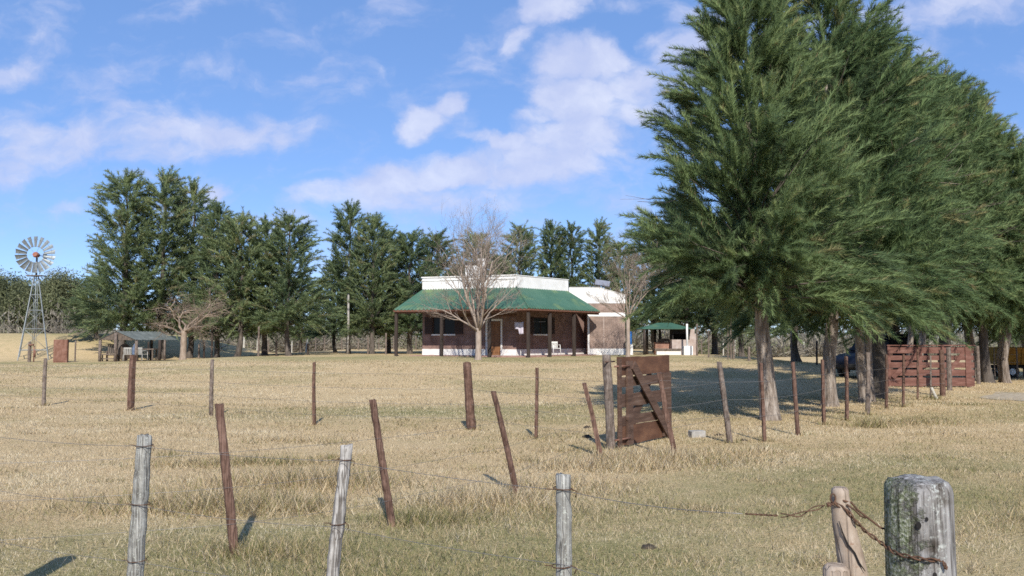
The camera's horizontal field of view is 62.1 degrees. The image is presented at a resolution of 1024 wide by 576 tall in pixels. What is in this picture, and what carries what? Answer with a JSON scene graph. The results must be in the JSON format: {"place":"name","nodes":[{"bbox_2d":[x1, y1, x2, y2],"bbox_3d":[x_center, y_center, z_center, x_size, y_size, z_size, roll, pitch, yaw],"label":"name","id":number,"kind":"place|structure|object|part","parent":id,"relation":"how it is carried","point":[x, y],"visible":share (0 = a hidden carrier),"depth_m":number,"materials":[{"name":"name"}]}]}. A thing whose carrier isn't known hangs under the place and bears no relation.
{"place":"outdoors","nodes":[
{"label":"outdoors","id":0,"kind":"place"},
{"bbox_2d":[0,333,1023,575],"bbox_3d":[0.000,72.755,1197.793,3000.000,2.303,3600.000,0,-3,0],"label":"ground","id":1,"kind":"structure","parent":0,"point":[87,350],"depth_m":13.52,"materials":[{"name":"beige plant"}]},
{"bbox_2d":[0,298,20,330],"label":"thorn tree","id":2,"kind":"object","parent":1,"relation":"on","point":[4,316],"visible":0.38,"depth_m":91.15,"materials":[{"name":"green plant"}]},
{"bbox_2d":[0,265,49,331],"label":"thorn tree","id":3,"kind":"object","parent":1,"relation":"on","point":[6,283],"visible":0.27,"depth_m":96.85,"materials":[{"name":"green plant"}]},
{"bbox_2d":[27,342,35,361],"bbox_3d":[-28.401,3.862,50.337,0.490,1.387,0.246,0,-3,0],"label":"pump post","id":4,"kind":"object","parent":1,"relation":"on","point":[30,344],"visible":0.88,"depth_m":50.31,"materials":[{"name":"grey wood"}]},
{"bbox_2d":[15,236,55,360],"bbox_3d":[-31.176,0.683,55.325,2.254,7.982,2.834,2,-4,-36],"label":"wind pump","id":5,"kind":"object","parent":1,"relation":"on","point":[36,265],"visible":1,"depth_m":54.91,"materials":[{"name":"metal"}]},
{"bbox_2d":[0,264,87,332],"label":"thorn tree","id":6,"kind":"object","parent":1,"relation":"on","point":[54,287],"visible":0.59,"depth_m":94.06,"materials":[{"name":"green plant"}]},
{"bbox_2d":[53,340,68,362],"bbox_3d":[-26.495,3.729,50.009,0.750,1.390,0.338,1,-4,-14],"label":"rusty locker","id":7,"kind":"object","parent":1,"relation":"on","point":[60,351],"visible":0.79,"depth_m":49.86,"materials":[{"name":"metal"}]},
{"bbox_3d":[-26.456,3.700,49.854,0.690,1.230,0.015,1,-4,-14],"label":"door","id":8,"kind":"part","parent":7,"relation":"part of","materials":[{"name":"metal"}]},
{"bbox_2d":[55,275,121,338],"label":"tree","id":9,"kind":"object","parent":1,"relation":"on","point":[80,317],"visible":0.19,"depth_m":61.12,"materials":[{"name":"green plant"}]},
{"bbox_2d":[101,354,117,360],"bbox_3d":[-24.595,4.259,51.935,1.000,0.450,0.400,0,-3,-3],"label":"wooden bench","id":10,"kind":"object","parent":1,"relation":"on","point":[102,358],"visible":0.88,"depth_m":51.91,"materials":[{"name":"brown wood"}]},
{"bbox_2d":[106,344,119,360],"bbox_3d":[-24.590,3.987,52.474,0.760,1.060,0.600,1,-4,-20],"label":"wooden armchair","id":11,"kind":"object","parent":1,"relation":"on","point":[111,347],"visible":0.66,"depth_m":52.21,"materials":[{"name":"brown wood"}]},
{"bbox_2d":[118,344,129,360],"bbox_3d":[-23.782,3.944,52.258,0.060,1.040,0.840,-2,-4,35],"label":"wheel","id":12,"kind":"object","parent":1,"relation":"on","point":[121,351],"visible":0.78,"depth_m":52.16,"materials":[{"name":"grey wood"}]},
{"bbox_2d":[122,347,131,360],"bbox_3d":[-23.406,4.043,51.851,0.544,0.842,0.521,1,-4,-20],"label":"garden chair","id":13,"kind":"object","parent":1,"relation":"on","point":[127,348],"visible":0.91,"depth_m":51.66,"materials":[{"name":"grey plastic"}]},
{"bbox_2d":[68,168,186,348],"bbox_3d":[-25.866,-1.591,57.501,7.731,13.256,7.762,1,-4,-17],"label":"casuarina tree","id":14,"kind":"object","parent":1,"relation":"on","point":[122,216],"visible":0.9,"depth_m":56.42,"materials":[{"name":"green plant"}]},
{"bbox_2d":[98,331,180,361],"bbox_3d":[-22.984,3.702,52.892,2.960,2.041,4.135,-2,-4,25],"label":"open shelter","id":15,"kind":"object","parent":1,"relation":"on","point":[136,336],"visible":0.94,"depth_m":52.13,"materials":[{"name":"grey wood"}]},
{"bbox_2d":[131,344,138,354],"bbox_3d":[-22.878,3.727,51.750,0.504,0.680,0.178,1,-4,-11],"label":"jacket","id":16,"kind":"object","parent":15,"relation":"hanging from","point":[133,350],"visible":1,"depth_m":51.66,"materials":[{"name":"blue fabric"}]},
{"bbox_2d":[138,347,147,360],"bbox_3d":[-22.504,4.034,51.751,0.544,0.842,0.521,-1,-4,20],"label":"garden chair","id":17,"kind":"object","parent":1,"relation":"on","point":[140,351],"visible":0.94,"depth_m":51.56,"materials":[{"name":"grey plastic"}]},
{"bbox_2d":[138,349,157,360],"bbox_3d":[-22.692,4.132,52.647,1.350,0.760,0.700,0,-3,0],"label":"wooden table","id":18,"kind":"object","parent":1,"relation":"on","point":[152,354],"visible":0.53,"depth_m":52.64,"materials":[{"name":"grey wood"}]},
{"bbox_2d":[111,164,212,358],"bbox_3d":[-23.631,-1.743,58.382,7.001,13.716,6.976,3,-5,-43],"label":"casuarina tree","id":19,"kind":"object","parent":1,"relation":"on","point":[167,179],"visible":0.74,"depth_m":57.65,"materials":[{"name":"green plant"}]},
{"bbox_2d":[153,176,224,357],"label":"casuarina tree","id":20,"kind":"object","parent":1,"relation":"on","point":[197,196],"visible":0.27,"depth_m":59.78,"materials":[{"name":"green plant"}]},
{"bbox_2d":[141,284,237,359],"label":"dead tree","id":21,"kind":"object","parent":1,"relation":"on","point":[184,332],"visible":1,"depth_m":50.70,"materials":[{"name":"brown wood"}]},
{"bbox_2d":[173,199,257,357],"bbox_3d":[-19.649,-0.553,56.927,5.784,10.922,5.760,-2,-4,29],"label":"casuarina tree","id":22,"kind":"object","parent":1,"relation":"on","point":[214,218],"visible":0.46,"depth_m":56.64,"materials":[{"name":"green plant"}]},
{"bbox_2d":[74,326,386,361],"bbox_3d":[-17.550,3.650,55.653,19.197,2.496,4.398,1,-4,-16],"label":"yard fence","id":23,"kind":"object","parent":1,"relation":"on","point":[258,351],"visible":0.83,"depth_m":55.80,"materials":[{"name":"brown wood"}]},
{"bbox_2d":[184,206,293,356],"bbox_3d":[-17.793,-0.322,56.181,6.713,10.271,6.276,0,-3,-1],"label":"casuarina tree","id":24,"kind":"object","parent":1,"relation":"on","point":[234,233],"visible":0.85,"depth_m":55.43,"materials":[{"name":"green plant"}]},
{"bbox_2d":[213,212,303,355],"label":"casuarina tree","id":25,"kind":"object","parent":1,"relation":"on","point":[264,352],"visible":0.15,"depth_m":57.66,"materials":[{"name":"green plant"}]},
{"bbox_2d":[233,206,348,355],"bbox_3d":[-14.871,-0.373,56.138,7.017,10.154,6.560,-3,-4,36],"label":"casuarina tree","id":26,"kind":"object","parent":1,"relation":"on","point":[286,290],"visible":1,"depth_m":55.61,"materials":[{"name":"green plant"}]},
{"bbox_2d":[276,268,325,352],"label":"casuarina tree","id":27,"kind":"object","parent":1,"relation":"on","point":[299,333],"visible":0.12,"depth_m":71.66,"materials":[{"name":"green plant"}]},
{"bbox_2d":[0,355,603,437],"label":"wire fence","id":28,"kind":"object","parent":1,"relation":"on","point":[469,404],"visible":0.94,"depth_m":17.99,"materials":[{"name":"brown wood"}]},
{"bbox_2d":[195,332,416,352],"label":"boundary fence","id":29,"kind":"object","parent":1,"relation":"on","point":[291,345],"visible":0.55,"depth_m":80.77,"materials":[{"name":"brown wood"}]},
{"bbox_2d":[298,255,360,352],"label":"casuarina tree","id":30,"kind":"object","parent":1,"relation":"on","point":[318,334],"visible":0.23,"depth_m":65.59,"materials":[{"name":"green plant"}]},
{"bbox_2d":[347,293,349,353],"bbox_3d":[-11.539,2.651,59.953,0.196,4.601,0.188,0,-3,0],"label":"utility pole","id":31,"kind":"object","parent":1,"relation":"on","point":[348,313],"visible":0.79,"depth_m":59.92,"materials":[{"name":"grey wood"}]},
{"bbox_2d":[317,198,381,352],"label":"casuarina tree","id":32,"kind":"object","parent":1,"relation":"on","point":[337,238],"visible":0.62,"depth_m":62.73,"materials":[{"name":"green plant"}]},
{"bbox_2d":[1,434,742,575],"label":"wire fence","id":33,"kind":"object","parent":1,"relation":"on","point":[136,558],"visible":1,"depth_m":4.35,"materials":[{"name":"grey wood"}]},
{"bbox_2d":[332,211,413,353],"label":"casuarina tree","id":34,"kind":"object","parent":1,"relation":"on","point":[373,321],"visible":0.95,"depth_m":60.68,"materials":[{"name":"green plant"}]},
{"bbox_2d":[10,372,736,553],"bbox_3d":[-0.922,1.838,9.850,13.900,1.472,2.115,3,-5,-45],"label":"wire fence","id":35,"kind":"object","parent":1,"relation":"on","point":[232,529],"visible":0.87,"depth_m":8.16,"materials":[{"name":"red wood"}]},
{"bbox_2d":[361,225,421,353],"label":"casuarina tree","id":36,"kind":"object","parent":1,"relation":"on","point":[392,232],"visible":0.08,"depth_m":64.72,"materials":[{"name":"green plant"}]},
{"bbox_2d":[359,227,451,353],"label":"casuarina tree","id":37,"kind":"object","parent":1,"relation":"on","point":[407,248],"visible":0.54,"depth_m":62.60,"materials":[{"name":"green plant"}]},
{"bbox_2d":[401,226,469,333],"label":"casuarina tree","id":38,"kind":"object","parent":1,"relation":"on","point":[440,237],"visible":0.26,"depth_m":67.67,"materials":[{"name":"green plant"}]},
{"bbox_2d":[410,197,537,359],"bbox_3d":[-1.877,-0.710,47.063,8.163,9.699,8.633,2,-4,-30],"label":"bare tree","id":39,"kind":"object","parent":1,"relation":"on","point":[479,322],"visible":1,"depth_m":46.53,"materials":[{"name":"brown plant"}]},
{"bbox_2d":[443,227,510,275],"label":"casuarina tree","id":40,"kind":"object","parent":1,"relation":"on","point":[470,239],"visible":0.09,"depth_m":71.84,"materials":[{"name":"green plant"}]},
{"bbox_2d":[393,259,625,357],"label":"house","id":41,"kind":"structure","parent":1,"relation":"on","point":[575,321],"depth_m":53.31,"materials":[{"name":"brick"}]},
{"bbox_2d":[425,317,462,335],"bbox_3d":[-4.288,2.418,53.638,2.647,1.150,0.200,-1,-4,20],"label":"window","id":42,"kind":"structure","parent":41,"relation":"in","point":[432,324],"depth_m":53.67,"materials":[{"name":"black glass"}]},
{"bbox_2d":[491,321,500,354],"bbox_3d":[-1.060,3.106,52.502,0.847,2.080,0.065,-1,-4,20],"label":"door","id":43,"kind":"structure","parent":41,"relation":"in","point":[495,325],"depth_m":52.45,"materials":[{"name":"brown wood"}]},
{"bbox_2d":[530,317,554,335],"bbox_3d":[1.859,2.431,53.856,0.200,1.150,2.675,-3,-4,40],"label":"window","id":44,"kind":"structure","parent":41,"relation":"in","point":[538,325],"depth_m":53.84,"materials":[{"name":"black glass"}]},
{"bbox_2d":[552,342,560,354],"bbox_3d":[2.714,3.762,53.071,0.544,0.842,0.521,1,-4,-20],"label":"garden chair","id":45,"kind":"object","parent":41,"relation":"on","point":[553,346],"visible":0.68,"depth_m":53.23,"materials":[{"name":"white plastic"}]},
{"bbox_2d":[594,279,609,287],"bbox_3d":[6.125,0.026,57.602,1.054,1.285,0.461,-1,-4,10],"label":"solar panel","id":46,"kind":"object","parent":41,"relation":"attached to","point":[598,282],"visible":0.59,"depth_m":57.63,"materials":[{"name":"glass"}]},
{"bbox_2d":[0,297,1021,356],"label":"thicket","id":47,"kind":"object","parent":1,"relation":"on","point":[780,348],"visible":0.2,"depth_m":85.99,"materials":[{"name":"green plant"}]},
{"bbox_2d":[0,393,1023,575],"bbox_3d":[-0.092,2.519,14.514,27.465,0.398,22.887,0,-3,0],"label":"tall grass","id":48,"kind":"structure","parent":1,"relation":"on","point":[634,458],"depth_m":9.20,"materials":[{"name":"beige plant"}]},
{"bbox_2d":[496,220,555,276],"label":"casuarina tree","id":49,"kind":"object","parent":1,"relation":"on","point":[527,262],"visible":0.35,"depth_m":71.66,"materials":[{"name":"green plant"}]},
{"bbox_2d":[532,218,573,286],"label":"casuarina tree","id":50,"kind":"object","parent":1,"relation":"on","point":[546,254],"visible":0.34,"depth_m":77.93,"materials":[{"name":"green plant"}]},
{"bbox_2d":[551,220,590,290],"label":"casuarina tree","id":51,"kind":"object","parent":1,"relation":"on","point":[571,241],"visible":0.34,"depth_m":77.89,"materials":[{"name":"green plant"}]},
{"bbox_2d":[570,217,633,317],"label":"casuarina tree","id":52,"kind":"object","parent":1,"relation":"on","point":[601,230],"visible":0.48,"depth_m":75.91,"materials":[{"name":"green plant"}]},
{"bbox_2d":[602,355,615,449],"bbox_3d":[1.593,1.956,13.959,0.214,1.726,0.158,0,-3,0],"label":"gate post","id":53,"kind":"object","parent":1,"relation":"on","point":[608,395],"visible":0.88,"depth_m":13.91,"materials":[{"name":"grey wood"}]},
{"bbox_2d":[605,355,671,447],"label":"wooden gate","id":54,"kind":"structure","parent":53,"relation":"attached to","point":[630,431],"depth_m":14.69,"materials":[{"name":"brown wood"}]},
{"bbox_2d":[594,238,647,336],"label":"casuarina tree","id":55,"kind":"object","parent":1,"relation":"on","point":[615,256],"visible":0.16,"depth_m":77.67,"materials":[{"name":"green plant"}]},
{"bbox_2d":[630,332,632,354],"bbox_3d":[7.585,3.612,54.897,0.373,1.600,0.370,0,-3,0],"label":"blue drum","id":56,"kind":"object","parent":1,"relation":"on","point":[631,348],"visible":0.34,"depth_m":54.72,"materials":[{"name":"plastic"}]},
{"bbox_2d":[584,233,680,356],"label":"bare tree","id":57,"kind":"object","parent":1,"relation":"on","point":[628,287],"visible":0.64,"depth_m":49.84,"materials":[{"name":"brown plant"}]},
{"bbox_2d":[641,543,656,548],"bbox_3d":[1.181,2.224,7.342,0.156,0.050,0.140,0,-3,0],"label":"dung pat","id":58,"kind":"object","parent":1,"relation":"on","point":[650,546],"visible":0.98,"depth_m":7.30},
{"bbox_2d":[613,217,686,352],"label":"casuarina tree","id":59,"kind":"object","parent":1,"relation":"on","point":[634,326],"visible":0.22,"depth_m":65.56,"materials":[{"name":"green plant"}]},
{"bbox_2d":[636,323,695,354],"bbox_3d":[10.448,3.515,57.443,3.735,2.343,3.300,0,-3,0],"label":"outdoor kitchen","id":60,"kind":"object","parent":1,"relation":"on","point":[667,346],"visible":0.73,"depth_m":56.57,"materials":[{"name":"green metal"}]},
{"bbox_2d":[638,213,716,339],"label":"casuarina tree","id":61,"kind":"object","parent":1,"relation":"on","point":[686,318],"visible":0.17,"depth_m":63.11,"materials":[{"name":"green plant"}]},
{"bbox_2d":[683,321,692,354],"bbox_3d":[11.429,3.294,55.402,0.560,2.325,0.500,0,-3,0],"label":"pipe pedestal","id":62,"kind":"object","parent":1,"relation":"on","point":[687,350],"visible":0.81,"depth_m":55.12,"materials":[{"name":"white paint"}]},
{"bbox_2d":[688,430,705,437],"bbox_3d":[3.382,2.676,15.577,0.280,0.140,0.180,1,-4,-12],"label":"concrete block","id":63,"kind":"object","parent":1,"relation":"on","point":[694,433],"depth_m":15.50,"materials":[{"name":"white concrete"}]},
{"bbox_2d":[670,214,754,354],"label":"casuarina tree","id":64,"kind":"object","parent":1,"relation":"on","point":[714,350],"visible":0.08,"depth_m":63.32,"materials":[{"name":"green plant"}]},
{"bbox_2d":[704,203,775,356],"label":"casuarina tree","id":65,"kind":"object","parent":1,"relation":"on","point":[741,347],"visible":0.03,"depth_m":57.80,"materials":[{"name":"green plant"}]},
{"bbox_2d":[696,322,817,364],"bbox_3d":[12.306,2.939,47.627,2.296,2.783,12.552,1,-4,-15],"label":"yard fence","id":66,"kind":"object","parent":1,"relation":"on","point":[748,356],"visible":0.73,"depth_m":46.81,"materials":[{"name":"brown wood"}]},
{"bbox_2d":[701,339,821,354],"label":"boundary fence","id":67,"kind":"object","parent":1,"relation":"on","point":[735,347],"visible":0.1,"depth_m":84.19,"materials":[{"name":"brown wood"}]},
{"bbox_2d":[603,0,940,420],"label":"casuarina tree","id":68,"kind":"object","parent":1,"relation":"on","point":[794,247],"visible":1,"depth_m":18.34,"materials":[{"name":"green plant"}]},
{"bbox_2d":[740,293,849,361],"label":"casuarina tree","id":69,"kind":"object","parent":1,"relation":"on","point":[795,351],"visible":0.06,"depth_m":45.70,"materials":[{"name":"green plant"}]},
{"bbox_2d":[662,349,945,442],"bbox_3d":[7.849,2.304,19.480,0.721,1.671,17.146,-3,-4,39],"label":"wire fence","id":70,"kind":"object","parent":1,"relation":"on","point":[721,382],"visible":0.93,"depth_m":17.69,"materials":[{"name":"brown wood"}]},
{"bbox_2d":[822,562,849,575],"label":"short stake","id":71,"kind":"object","parent":1,"relation":"on","point":[834,569],"visible":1,"depth_m":2.59,"materials":[{"name":"brown wood"}]},
{"bbox_2d":[717,0,974,406],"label":"casuarina tree","id":72,"kind":"object","parent":1,"relation":"on","point":[843,33],"visible":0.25,"depth_m":22.04,"materials":[{"name":"green plant"}]},
{"bbox_2d":[831,486,867,575],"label":"peeled stake","id":73,"kind":"object","parent":1,"relation":"on","point":[849,553],"visible":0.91,"depth_m":2.65,"materials":[{"name":"brown wood"}]},
{"bbox_2d":[751,26,1009,402],"bbox_3d":[9.758,-2.102,23.991,6.917,11.163,7.056,1,-4,-11],"label":"casuarina tree","id":74,"kind":"object","parent":1,"relation":"on","point":[862,348],"visible":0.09,"depth_m":23.10,"materials":[{"name":"green plant"}]},
{"bbox_2d":[835,334,927,375],"bbox_3d":[15.072,2.765,34.881,4.260,1.777,2.040,2,-4,-32],"label":"parked car","id":75,"kind":"object","parent":1,"relation":"on","point":[840,366],"visible":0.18,"depth_m":34.25,"materials":[{"name":"blue paint"}]},
{"bbox_3d":[15.502,2.243,34.337,1.300,0.560,0.180,2,-4,-32],"label":"window","id":76,"kind":"part","parent":75,"relation":"part of","materials":[{"name":"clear glass"}]},
{"bbox_2d":[779,10,1001,398],"bbox_3d":[10.775,-2.483,25.810,7.015,12.127,6.775,-2,-4,33],"label":"casuarina tree","id":77,"kind":"object","parent":1,"relation":"on","point":[879,352],"visible":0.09,"depth_m":24.87,"materials":[{"name":"green plant"}]},
{"bbox_2d":[837,316,956,347],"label":"casuarina tree","id":78,"kind":"object","parent":1,"relation":"on","point":[895,329],"visible":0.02,"depth_m":47.45,"materials":[{"name":"green plant"}]},
{"bbox_2d":[884,474,956,575],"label":"strainer post","id":79,"kind":"object","parent":1,"relation":"on","point":[919,517],"visible":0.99,"depth_m":2.51,"materials":[{"name":"grey wood"}]},
{"bbox_2d":[745,493,947,569],"bbox_3d":[1.047,0.796,2.643,0.615,0.310,0.211,-1,-4,21],"label":"chain","id":80,"kind":"object","parent":79,"relation":"attached to","point":[864,516],"visible":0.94,"depth_m":2.64,"materials":[{"name":"metal"}]},
{"bbox_2d":[886,345,974,386],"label":"red gate","id":81,"kind":"structure","parent":1,"relation":"on","point":[968,372],"depth_m":30.52,"materials":[{"name":"paint"}]},
{"bbox_2d":[840,78,1023,377],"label":"casuarina tree","id":82,"kind":"object","parent":1,"relation":"on","point":[986,270],"visible":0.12,"depth_m":30.54,"materials":[{"name":"green plant"}]},
{"bbox_2d":[930,387,937,398],"bbox_3d":[12.439,3.196,25.053,0.254,0.551,0.100,0,-3,0],"label":"leaning peg","id":83,"kind":"object","parent":1,"relation":"on","point":[933,391],"visible":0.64,"depth_m":25.03,"materials":[{"name":"white wood"}]},
{"bbox_2d":[939,350,945,395],"bbox_3d":[13.486,2.751,26.684,0.182,1.626,0.175,0,-3,0],"label":"gate post","id":84,"kind":"object","parent":1,"relation":"on","point":[942,373],"visible":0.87,"depth_m":26.64,"materials":[{"name":"red wood"}]},
{"bbox_2d":[946,347,951,390],"bbox_3d":[15.040,2.869,29.287,0.174,1.659,0.169,0,-3,0],"label":"gate post","id":85,"kind":"object","parent":1,"relation":"on","point":[948,369],"visible":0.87,"depth_m":29.24,"materials":[{"name":"grey wood"}]},
{"bbox_2d":[891,59,1023,377],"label":"casuarina tree","id":86,"kind":"object","parent":1,"relation":"on","point":[978,143],"visible":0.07,"depth_m":32.20,"materials":[{"name":"green plant"}]},
{"bbox_2d":[896,77,1023,380],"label":"casuarina tree","id":87,"kind":"object","parent":1,"relation":"on","point":[983,100],"visible":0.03,"depth_m":34.38,"materials":[{"name":"green plant"}]},
{"bbox_2d":[975,346,980,383],"bbox_3d":[17.766,3.022,32.450,0.158,1.623,0.151,0,-3,0],"label":"gate post","id":88,"kind":"object","parent":1,"relation":"on","point":[978,377],"visible":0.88,"depth_m":32.41,"materials":[{"name":"grey wood"}]},
{"bbox_2d":[952,123,1023,382],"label":"casuarina tree","id":89,"kind":"object","parent":1,"relation":"on","point":[1002,362],"visible":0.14,"depth_m":33.26,"materials":[{"name":"green plant"}]},
{"bbox_2d":[954,114,1023,382],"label":"casuarina tree","id":90,"kind":"object","parent":1,"relation":"on","point":[987,376],"visible":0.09,"depth_m":33.30,"materials":[{"name":"green plant"}]},
{"bbox_2d":[975,146,1023,345],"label":"casuarina tree","id":91,"kind":"object","parent":1,"relation":"on","point":[994,340],"visible":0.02,"depth_m":36.73,"materials":[{"name":"green plant"}]},
{"bbox_2d":[988,325,1023,368],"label":"casuarina tree","id":92,"kind":"object","parent":1,"relation":"on","point":[1020,337],"visible":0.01,"depth_m":51.77,"materials":[{"name":"green plant"}]},
{"bbox_2d":[989,347,1023,377],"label":"farm wagon","id":93,"kind":"object","parent":1,"relation":"on","point":[1012,358],"visible":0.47,"depth_m":39.17,"materials":[{"name":"yellow paint"}]},
{"bbox_2d":[993,347,1023,379],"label":"wire fence","id":94,"kind":"object","parent":1,"relation":"on","point":[1016,354],"visible":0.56,"depth_m":37.45,"materials":[{"name":"grey wood"}]},
{"bbox_2d":[0,0,1023,339],"label":"sky","id":95,"kind":"structure","parent":0,"point":[408,110],"materials":[{"name":"blue"}]},
{"bbox_2d":[979,392,1023,400],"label":"dirt track","id":96,"kind":"structure","parent":0,"point":[1010,395],"depth_m":26.57,"materials":[{"name":"beige soil"}]},
{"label":"clothes line","id":97,"kind":"object","parent":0,"visible":0},
{"bbox_2d":[515,322,523,333],"bbox_3d":[0.415,2.391,50.618,0.562,0.744,0.096,-1,-4,20],"label":"towel","id":98,"kind":"object","parent":97,"relation":"hanging from","point":[519,326],"visible":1,"depth_m":50.62,"materials":[{"name":"white fabric"}]}
]}

